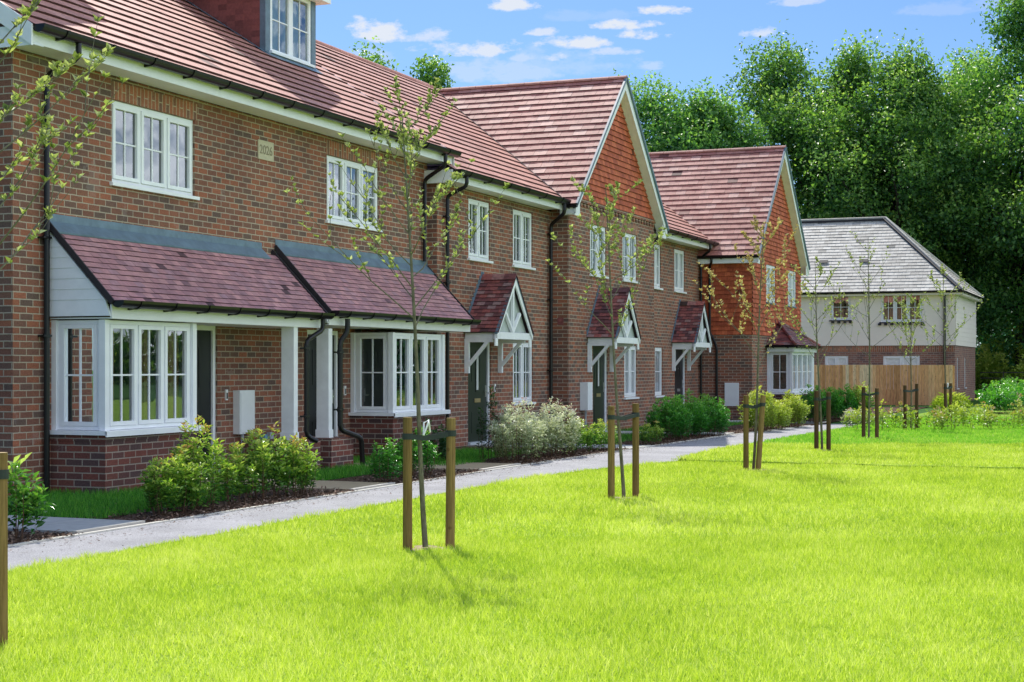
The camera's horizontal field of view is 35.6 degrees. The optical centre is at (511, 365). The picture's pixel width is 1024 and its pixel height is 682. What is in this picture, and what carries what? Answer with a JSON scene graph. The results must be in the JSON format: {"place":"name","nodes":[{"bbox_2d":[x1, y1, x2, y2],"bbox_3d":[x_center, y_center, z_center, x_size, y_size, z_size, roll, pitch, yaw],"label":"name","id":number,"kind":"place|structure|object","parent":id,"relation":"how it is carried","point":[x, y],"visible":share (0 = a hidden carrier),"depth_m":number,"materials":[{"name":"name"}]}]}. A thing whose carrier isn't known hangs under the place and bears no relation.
{"place":"outdoors","nodes":[
{"label":"outdoors","id":0,"kind":"place"},
{"bbox_2d":[8,424,861,570],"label":"path","id":1,"kind":"structure","parent":0,"point":[113,540],"depth_m":17.06,"materials":[{"name":"concrete"}]},
{"bbox_2d":[0,462,1023,681],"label":"lawn","id":2,"kind":"structure","parent":0,"point":[406,663],"depth_m":9.59,"materials":[{"name":"plant"}]},
{"bbox_2d":[0,452,8,646],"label":"tree stakes","id":3,"kind":"object","parent":2,"relation":"on","point":[4,473],"visible":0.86,"depth_m":8.52,"materials":[{"name":"brown wood"}]},
{"bbox_2d":[0,0,128,269],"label":"young tree","id":4,"kind":"object","parent":2,"relation":"on","point":[43,132],"visible":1,"depth_m":8.93,"materials":[{"name":"green plant"}]},
{"bbox_2d":[408,545,446,550],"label":"bare soil","id":5,"kind":"structure","parent":2,"relation":"on","point":[417,546],"depth_m":13.26,"materials":[{"name":"beige soil"}]},
{"bbox_2d":[284,75,510,546],"bbox_3d":[-1.023,-0.449,13.231,1.830,3.901,1.192,0,0,-23],"label":"young tree","id":6,"kind":"object","parent":5,"relation":"on","point":[403,136],"visible":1,"depth_m":13.15,"materials":[{"name":"green plant"}]},
{"bbox_2d":[402,417,455,549],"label":"tree stakes","id":7,"kind":"object","parent":5,"relation":"on","point":[449,434],"visible":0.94,"depth_m":13.19,"materials":[{"name":"brown wood"}]},
{"label":"bare soil","id":8,"kind":"structure","parent":2,"relation":"on","visible":0},
{"bbox_2d":[547,175,670,497],"bbox_3d":[1.240,-0.328,18.238,1.403,3.660,1.459,0,0,22],"label":"young tree","id":9,"kind":"object","parent":8,"relation":"on","point":[582,188],"visible":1,"depth_m":18.12,"materials":[{"name":"green plant"}]},
{"bbox_2d":[607,403,639,499],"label":"tree stakes","id":10,"kind":"object","parent":8,"relation":"on","point":[634,415],"visible":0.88,"depth_m":18.17,"materials":[{"name":"brown wood"}]},
{"label":"bare soil","id":11,"kind":"structure","parent":2,"relation":"on","visible":0},
{"bbox_2d":[692,214,806,468],"bbox_3d":[3.499,-0.361,23.125,1.629,3.725,1.466,0,0,-8],"label":"young tree","id":12,"kind":"object","parent":11,"relation":"on","point":[764,243],"visible":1,"depth_m":23.10,"materials":[{"name":"green plant"}]},
{"bbox_2d":[743,395,765,469],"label":"tree stakes","id":13,"kind":"object","parent":11,"relation":"on","point":[761,405],"visible":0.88,"depth_m":23.00,"materials":[{"name":"brown wood"}]},
{"bbox_2d":[197,459,1023,537],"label":"lawn grass","id":14,"kind":"structure","parent":0,"point":[896,487],"depth_m":17.06,"materials":[{"name":"green plant"}]},
{"bbox_2d":[316,0,1023,355],"label":"sky","id":15,"kind":"structure","parent":0,"point":[489,42],"materials":[{"name":"blue"}]},
{"bbox_2d":[677,390,978,460],"bbox_3d":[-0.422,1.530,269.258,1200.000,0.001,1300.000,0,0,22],"label":"ground","id":16,"kind":"structure","parent":0,"point":[923,410],"depth_m":54.58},
{"bbox_2d":[140,40,570,446],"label":"terraced house","id":17,"kind":"structure","parent":16,"relation":"on","point":[497,279],"depth_m":31.31,"materials":[{"name":"red brick"}]},
{"bbox_2d":[468,342,487,441],"bbox_3d":[-0.674,0.497,30.530,0.090,1.886,0.984,0,0,22],"label":"door","id":18,"kind":"structure","parent":17,"relation":"in","point":[477,377],"depth_m":30.52,"materials":[{"name":"wood"}]},
{"bbox_2d":[467,198,493,263],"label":"window","id":19,"kind":"structure","parent":17,"relation":"in","point":[478,246],"depth_m":30.74,"materials":[{"name":"white plastic"}]},
{"bbox_2d":[479,342,535,404],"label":"window","id":20,"kind":"structure","parent":17,"relation":"in","point":[522,357],"depth_m":32.80,"materials":[{"name":"white plastic"}]},
{"bbox_2d":[512,209,535,269],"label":"window","id":21,"kind":"structure","parent":17,"relation":"in","point":[521,220],"depth_m":32.70,"materials":[{"name":"white plastic"}]},
{"bbox_2d":[349,36,404,70],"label":"oak tree","id":22,"kind":"object","parent":16,"relation":"on","point":[377,61],"depth_m":84.62,"materials":[{"name":"green plant"}]},
{"bbox_2d":[8,425,810,546],"bbox_3d":[-1.544,1.505,19.456,0.564,0.030,45.009,0,0,23],"label":"path edging","id":23,"kind":"object","parent":16,"relation":"on","point":[112,529],"visible":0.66,"depth_m":17.07,"materials":[{"name":"grey concrete"}]},
{"bbox_2d":[409,53,455,88],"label":"oak tree","id":24,"kind":"object","parent":16,"relation":"on","point":[429,75],"visible":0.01,"depth_m":85.57,"materials":[{"name":"green plant"}]},
{"bbox_2d":[8,406,926,546],"bbox_3d":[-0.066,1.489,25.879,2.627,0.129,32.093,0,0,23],"label":"bark mulch","id":25,"kind":"object","parent":16,"relation":"on","point":[257,502],"visible":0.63,"depth_m":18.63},
{"bbox_2d":[8,452,55,539],"bbox_3d":[-4.361,1.134,13.978,0.715,0.768,0.556,0,0,22],"label":"shrub","id":26,"kind":"object","parent":25,"relation":"on","point":[24,496],"visible":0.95,"depth_m":13.90,"materials":[{"name":"green plant"}]},
{"bbox_2d":[8,515,144,533],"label":"garden path slabs","id":27,"kind":"structure","parent":25,"relation":"on","point":[72,525],"depth_m":14.95,"materials":[{"name":"concrete"}]},
{"bbox_2d":[138,444,213,515],"bbox_3d":[-3.422,1.156,16.164,0.654,0.724,0.793,0,0,36],"label":"shrub","id":28,"kind":"object","parent":25,"relation":"on","point":[166,483],"visible":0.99,"depth_m":16.07,"materials":[{"name":"green plant"}]},
{"bbox_2d":[168,414,227,510],"bbox_3d":[-3.310,1.012,16.693,0.707,1.012,0.757,0,0,22],"label":"shrub","id":29,"kind":"object","parent":25,"relation":"on","point":[211,464],"visible":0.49,"depth_m":16.64,"materials":[{"name":"green plant"}]},
{"bbox_2d":[204,441,258,505],"bbox_3d":[-3.035,1.167,17.311,0.529,0.703,0.772,0,0,22],"label":"shrub","id":30,"kind":"object","parent":25,"relation":"on","point":[229,474],"visible":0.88,"depth_m":17.31,"materials":[{"name":"green plant"}]},
{"bbox_2d":[231,421,296,499],"bbox_3d":[-2.844,1.071,18.077,0.685,0.894,0.930,0,0,22],"label":"shrub","id":31,"kind":"object","parent":25,"relation":"on","point":[260,454],"visible":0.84,"depth_m":17.97,"materials":[{"name":"green plant"}]},
{"bbox_2d":[267,432,322,496],"bbox_3d":[-2.550,1.145,18.539,0.662,0.747,0.782,0,0,22],"label":"shrub","id":32,"kind":"object","parent":25,"relation":"on","point":[302,465],"visible":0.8,"depth_m":18.46,"materials":[{"name":"green plant"}]},
{"bbox_2d":[197,477,394,490],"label":"garden path slabs","id":33,"kind":"structure","parent":25,"relation":"on","point":[346,485],"depth_m":19.98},
{"bbox_2d":[365,437,402,482],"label":"shrub","id":34,"kind":"object","parent":25,"relation":"on","point":[387,452],"visible":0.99,"depth_m":20.54,"materials":[{"name":"green plant"}]},
{"bbox_2d":[8,415,812,518],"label":"front garden grass","id":35,"kind":"structure","parent":25,"relation":"on","point":[80,506],"depth_m":17.98,"materials":[{"name":"green plant"}]},
{"bbox_2d":[392,427,440,477],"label":"shrub","id":36,"kind":"object","parent":25,"relation":"on","point":[428,450],"visible":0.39,"depth_m":21.57,"materials":[{"name":"green plant"}]},
{"bbox_2d":[412,418,445,460],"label":"shrub","id":37,"kind":"object","parent":25,"relation":"on","point":[442,441],"visible":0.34,"depth_m":24.35,"materials":[{"name":"green plant"}]},
{"bbox_2d":[343,460,520,470],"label":"garden path slabs","id":38,"kind":"structure","parent":25,"relation":"on","point":[475,466],"depth_m":23.79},
{"bbox_2d":[475,386,499,460],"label":"shrub","id":39,"kind":"object","parent":25,"relation":"on","point":[487,420],"visible":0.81,"depth_m":25.35,"materials":[{"name":"green plant"}]},
{"bbox_2d":[486,397,549,462],"bbox_3d":[0.075,1.003,25.102,0.983,1.030,1.655,0,0,22],"label":"shrub","id":40,"kind":"object","parent":25,"relation":"on","point":[503,438],"visible":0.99,"depth_m":24.93,"materials":[{"name":"plant"}]},
{"bbox_2d":[523,396,583,457],"bbox_3d":[0.694,1.011,26.442,0.929,1.014,1.683,0,0,22],"label":"shrub","id":41,"kind":"object","parent":25,"relation":"on","point":[554,425],"visible":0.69,"depth_m":26.26,"materials":[{"name":"plant"}]},
{"bbox_2d":[562,418,594,453],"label":"shrub","id":42,"kind":"object","parent":25,"relation":"on","point":[583,433],"visible":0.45,"depth_m":27.42,"materials":[{"name":"green plant"}]},
{"bbox_2d":[584,418,617,450],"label":"shrub","id":43,"kind":"object","parent":25,"relation":"on","point":[600,441],"visible":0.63,"depth_m":28.16,"materials":[{"name":"green plant"}]},
{"bbox_2d":[639,420,664,444],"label":"shrub","id":44,"kind":"object","parent":25,"relation":"on","point":[655,432],"visible":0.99,"depth_m":30.29,"materials":[{"name":"green plant"}]},
{"bbox_2d":[644,394,695,441],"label":"shrub","id":45,"kind":"object","parent":25,"relation":"on","point":[669,417],"visible":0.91,"depth_m":31.90,"materials":[{"name":"green plant"}]},
{"bbox_2d":[670,388,711,438],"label":"shrub","id":46,"kind":"object","parent":25,"relation":"on","point":[700,417],"visible":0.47,"depth_m":33.11,"materials":[{"name":"green plant"}]},
{"bbox_2d":[693,393,730,435],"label":"shrub","id":47,"kind":"object","parent":25,"relation":"on","point":[717,414],"visible":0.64,"depth_m":34.21,"materials":[{"name":"green plant"}]},
{"bbox_2d":[736,385,779,431],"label":"shrub","id":48,"kind":"object","parent":25,"relation":"on","point":[769,402],"visible":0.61,"depth_m":36.52,"materials":[{"name":"green plant"}]},
{"bbox_2d":[766,399,794,429],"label":"shrub","id":49,"kind":"object","parent":25,"relation":"on","point":[783,415],"visible":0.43,"depth_m":37.54,"materials":[{"name":"green plant"}]},
{"bbox_2d":[775,389,813,427],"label":"shrub","id":50,"kind":"object","parent":25,"relation":"on","point":[797,406],"visible":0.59,"depth_m":38.84,"materials":[{"name":"green plant"}]},
{"bbox_2d":[799,384,825,422],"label":"shrub","id":51,"kind":"object","parent":25,"relation":"on","point":[810,399],"visible":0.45,"depth_m":41.90,"materials":[{"name":"green plant"}]},
{"bbox_2d":[813,386,845,420],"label":"shrub","id":52,"kind":"object","parent":25,"relation":"on","point":[837,402],"visible":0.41,"depth_m":43.34,"materials":[{"name":"green plant"}]},
{"bbox_2d":[831,383,857,418],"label":"shrub","id":53,"kind":"object","parent":25,"relation":"on","point":[852,403],"visible":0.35,"depth_m":44.91,"materials":[{"name":"green plant"}]},
{"bbox_2d":[846,381,874,415],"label":"shrub","id":54,"kind":"object","parent":25,"relation":"on","point":[857,391],"visible":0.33,"depth_m":45.80,"materials":[{"name":"green plant"}]},
{"bbox_2d":[427,75,669,434],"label":"terraced house","id":55,"kind":"structure","parent":16,"relation":"on","point":[555,135],"depth_m":36.39,"materials":[{"name":"red brick"}]},
{"bbox_2d":[589,225,608,278],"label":"window","id":56,"kind":"structure","parent":55,"relation":"in","point":[593,248],"depth_m":35.95,"materials":[{"name":"white plastic"}]},
{"bbox_2d":[593,346,604,428],"bbox_3d":[1.940,0.487,36.039,0.090,1.906,0.894,0,0,22],"label":"door","id":57,"kind":"structure","parent":55,"relation":"in","point":[598,368],"depth_m":36.02,"materials":[{"name":"wood"}]},
{"bbox_2d":[623,233,639,283],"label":"window","id":58,"kind":"structure","parent":55,"relation":"in","point":[632,272],"depth_m":38.29,"materials":[{"name":"white plastic"}]},
{"bbox_2d":[624,346,639,399],"bbox_3d":[2.812,0.160,38.135,0.150,1.271,1.100,0,0,22],"label":"window","id":59,"kind":"structure","parent":55,"relation":"in","point":[630,356],"depth_m":38.17,"materials":[{"name":"white plastic"}]},
{"bbox_2d":[654,202,718,423],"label":"terraced house","id":60,"kind":"structure","parent":16,"relation":"on","point":[681,321],"depth_m":43.07,"materials":[{"name":"red brick"}]},
{"bbox_2d":[654,245,662,289],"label":"window","id":61,"kind":"structure","parent":60,"relation":"in","point":[657,252],"depth_m":41.67,"materials":[{"name":"white plastic"}]},
{"bbox_2d":[654,347,664,397],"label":"window","id":62,"kind":"structure","parent":60,"relation":"in","point":[657,350],"depth_m":41.76,"materials":[{"name":"white plastic"}]},
{"bbox_2d":[675,349,683,403],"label":"door","id":63,"kind":"structure","parent":60,"relation":"in","point":[679,383],"depth_m":43.75,"materials":[{"name":"wood"}]},
{"bbox_2d":[674,249,686,293],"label":"window","id":64,"kind":"structure","parent":60,"relation":"in","point":[678,255],"depth_m":43.54,"materials":[{"name":"white plastic"}]},
{"bbox_2d":[613,67,796,193],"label":"oak tree","id":65,"kind":"object","parent":16,"relation":"on","point":[643,105],"visible":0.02,"depth_m":86.60,"materials":[{"name":"green plant"}]},
{"bbox_2d":[642,76,777,151],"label":"oak tree","id":66,"kind":"object","parent":16,"relation":"on","point":[702,111],"visible":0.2,"depth_m":83.63,"materials":[{"name":"green plant"}]},
{"bbox_2d":[649,145,821,418],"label":"terraced house","id":67,"kind":"structure","parent":16,"relation":"on","point":[721,196],"depth_m":46.71,"materials":[{"name":"red brick"}]},
{"bbox_2d":[770,352,788,391],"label":"window","id":68,"kind":"structure","parent":67,"relation":"in","point":[771,353],"depth_m":46.62,"materials":[{"name":"white plastic"}]},
{"bbox_2d":[793,352,811,391],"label":"window","id":69,"kind":"structure","parent":67,"relation":"in","point":[802,361],"depth_m":47.91,"materials":[{"name":"white plastic"}]},
{"bbox_2d":[814,365,954,405],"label":"board fence","id":70,"kind":"object","parent":16,"relation":"on","point":[929,380],"visible":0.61,"depth_m":59.00,"materials":[{"name":"brown wood"}]},
{"bbox_2d":[843,407,1023,430],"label":"bed","id":71,"kind":"object","parent":16,"relation":"on","point":[1002,414],"depth_m":49.32,"materials":[{"name":"soil"}]},
{"bbox_2d":[903,384,918,428],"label":"tree stakes","id":72,"kind":"object","parent":71,"relation":"on","point":[915,390],"visible":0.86,"depth_m":36.95,"materials":[{"name":"brown wood"}]},
{"bbox_2d":[882,293,949,427],"bbox_3d":[9.302,-0.099,37.424,1.387,3.199,1.374,0,0,-23],"label":"young tree","id":73,"kind":"object","parent":71,"relation":"on","point":[904,311],"visible":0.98,"depth_m":37.24,"materials":[{"name":"green plant"}]},
{"bbox_2d":[908,263,988,419],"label":"young tree","id":74,"kind":"object","parent":71,"relation":"on","point":[942,270],"visible":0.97,"depth_m":41.99,"materials":[{"name":"green plant"}]},
{"bbox_2d":[930,392,975,414],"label":"shrub","id":75,"kind":"object","parent":71,"relation":"on","point":[939,400],"visible":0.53,"depth_m":49.20,"materials":[{"name":"green plant"}]},
{"bbox_2d":[964,398,989,428],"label":"plant","id":76,"kind":"object","parent":71,"relation":"on","point":[974,411],"visible":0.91,"depth_m":37.12,"materials":[{"name":"green plant"}]},
{"bbox_2d":[974,378,1023,409],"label":"shrub","id":77,"kind":"object","parent":71,"relation":"on","point":[991,387],"visible":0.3,"depth_m":54.56,"materials":[{"name":"green plant"}]},
{"bbox_2d":[976,383,1023,413],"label":"shrub","id":78,"kind":"object","parent":71,"relation":"on","point":[1003,397],"visible":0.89,"depth_m":50.22,"materials":[{"name":"green plant"}]},
{"bbox_2d":[887,39,1023,346],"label":"oak tree","id":79,"kind":"object","parent":16,"relation":"on","point":[962,72],"visible":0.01,"depth_m":89.39,"materials":[{"name":"green plant"}]},
{"bbox_2d":[671,430,1023,469],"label":"lawn","id":80,"kind":"structure","parent":0,"point":[884,465],"depth_m":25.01,"materials":[{"name":"plant"}]},
{"bbox_2d":[749,416,1023,443],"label":"lawn grass","id":81,"kind":"structure","parent":80,"relation":"on","point":[942,434],"depth_m":33.84,"materials":[{"name":"green plant"}]},
{"label":"bare soil","id":82,"kind":"structure","parent":80,"relation":"on","visible":0},
{"bbox_2d":[814,391,830,450],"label":"tree stakes","id":83,"kind":"object","parent":82,"relation":"on","point":[817,399],"visible":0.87,"depth_m":27.76,"materials":[{"name":"brown wood"}]},
{"bbox_2d":[784,256,862,449],"bbox_3d":[5.286,-0.216,27.845,1.362,3.433,1.196,0,0,-32],"label":"young tree","id":84,"kind":"object","parent":82,"relation":"on","point":[820,267],"visible":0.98,"depth_m":27.81,"materials":[{"name":"green plant"}]},
{"label":"bare soil","id":85,"kind":"structure","parent":80,"relation":"on","visible":0},
{"bbox_2d":[861,387,878,437],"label":"tree stakes","id":86,"kind":"object","parent":85,"relation":"on","point":[864,394],"visible":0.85,"depth_m":32.59,"materials":[{"name":"brown wood"}]},
{"bbox_2d":[833,231,910,436],"bbox_3d":[7.103,-0.615,32.512,1.815,4.230,1.507,0,0,-44],"label":"young tree","id":87,"kind":"object","parent":85,"relation":"on","point":[867,288],"visible":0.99,"depth_m":32.53,"materials":[{"name":"green plant"}]},
{"bbox_2d":[801,216,984,402],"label":"detached house","id":88,"kind":"structure","parent":0,"point":[909,264],"depth_m":64.69,"materials":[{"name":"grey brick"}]},
{"bbox_2d":[825,356,847,365],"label":"window","id":89,"kind":"structure","parent":88,"relation":"in","point":[829,360],"depth_m":64.76,"materials":[{"name":"white plastic"}]},
{"bbox_2d":[829,292,851,320],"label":"window","id":90,"kind":"structure","parent":88,"relation":"in","point":[843,306],"depth_m":64.80,"materials":[{"name":"white plastic"}]},
{"bbox_2d":[879,291,923,322],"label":"window","id":91,"kind":"structure","parent":88,"relation":"in","point":[894,310],"depth_m":63.97,"materials":[{"name":"white plastic"}]},
{"bbox_2d":[883,356,919,388],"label":"window","id":92,"kind":"structure","parent":88,"relation":"in","point":[887,360],"depth_m":63.84,"materials":[{"name":"white plastic"}]},
{"bbox_2d":[969,393,1015,406],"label":"verge","id":93,"kind":"structure","parent":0,"point":[974,402],"depth_m":65.25,"materials":[{"name":"green plant"}]},
{"bbox_2d":[671,19,902,218],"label":"oak tree","id":94,"kind":"object","parent":93,"relation":"on","point":[774,83],"visible":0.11,"depth_m":89.54,"materials":[{"name":"green plant"}]},
{"bbox_2d":[757,28,978,283],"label":"oak tree","id":95,"kind":"object","parent":93,"relation":"on","point":[847,67],"visible":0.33,"depth_m":85.78,"materials":[{"name":"green plant"}]},
{"bbox_2d":[784,27,1023,333],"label":"oak tree","id":96,"kind":"object","parent":93,"relation":"on","point":[907,88],"visible":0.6,"depth_m":81.34,"materials":[{"name":"green plant"}]},
{"bbox_2d":[882,0,1023,376],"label":"oak tree","id":97,"kind":"object","parent":93,"relation":"on","point":[984,85],"visible":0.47,"depth_m":83.12,"materials":[{"name":"green plant"}]},
{"bbox_2d":[947,72,1023,318],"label":"oak tree","id":98,"kind":"object","parent":93,"relation":"on","point":[1013,216],"visible":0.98,"depth_m":76.99,"materials":[{"name":"green plant"}]},
{"bbox_2d":[975,344,1010,395],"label":"shrub","id":99,"kind":"object","parent":93,"relation":"on","point":[989,364],"visible":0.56,"depth_m":80.54,"materials":[{"name":"green plant"}]},
{"bbox_2d":[975,312,1023,390],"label":"shrub","id":100,"kind":"object","parent":93,"relation":"on","point":[1020,351],"visible":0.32,"depth_m":83.57,"materials":[{"name":"green plant"}]},
{"label":"rear garden ground","id":101,"kind":"structure","parent":0,"visible":0},
{"bbox_2d":[0,0,334,495],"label":"terraced house","id":102,"kind":"structure","parent":101,"relation":"on","point":[138,266],"depth_m":20.03,"materials":[{"name":"red brick"}]},
{"bbox_2d":[58,320,98,429],"bbox_3d":[-5.079,0.110,18.798,0.607,1.292,0.084,0,0,22],"label":"window","id":103,"kind":"structure","parent":102,"relation":"in","point":[78,340],"depth_m":18.79,"materials":[{"name":"white plastic"}]},
{"bbox_2d":[109,320,189,429],"bbox_3d":[-4.443,0.110,19.513,0.084,1.292,1.752,0,0,22],"label":"window","id":104,"kind":"structure","parent":102,"relation":"in","point":[136,327],"depth_m":19.50,"materials":[{"name":"white plastic"}]},
{"bbox_2d":[109,100,199,199],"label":"window","id":105,"kind":"structure","parent":102,"relation":"in","point":[152,151],"depth_m":21.44,"materials":[{"name":"white plastic"}]},
{"bbox_2d":[197,330,210,469],"bbox_3d":[-4.373,0.477,21.805,0.051,1.926,0.894,0,0,22],"label":"door","id":106,"kind":"structure","parent":102,"relation":"in","point":[203,337],"depth_m":22.06,"materials":[{"name":"metal"}]},
{"bbox_2d":[15,0,480,467],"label":"terraced house","id":107,"kind":"structure","parent":101,"relation":"on","point":[362,390],"depth_m":25.91,"materials":[{"name":"red brick"}]},
{"bbox_2d":[308,334,334,436],"bbox_3d":[-3.020,0.477,25.151,0.090,1.926,0.914,0,0,22],"label":"door","id":108,"kind":"structure","parent":107,"relation":"in","point":[313,343],"depth_m":24.97,"materials":[{"name":"wood"}]},
{"bbox_2d":[325,155,382,231],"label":"window","id":109,"kind":"structure","parent":107,"relation":"in","point":[352,170],"depth_m":26.38,"materials":[{"name":"white plastic"}]},
{"bbox_2d":[355,333,387,412],"bbox_3d":[-2.256,0.110,25.887,0.607,1.292,0.084,0,0,22],"label":"window","id":110,"kind":"structure","parent":107,"relation":"in","point":[358,336],"depth_m":25.88,"materials":[{"name":"white plastic"}]},
{"bbox_2d":[395,333,440,411],"bbox_3d":[-1.598,0.110,26.657,0.084,1.292,1.872,0,0,22],"label":"window","id":111,"kind":"structure","parent":107,"relation":"in","point":[409,337],"depth_m":26.86,"materials":[{"name":"white plastic"}]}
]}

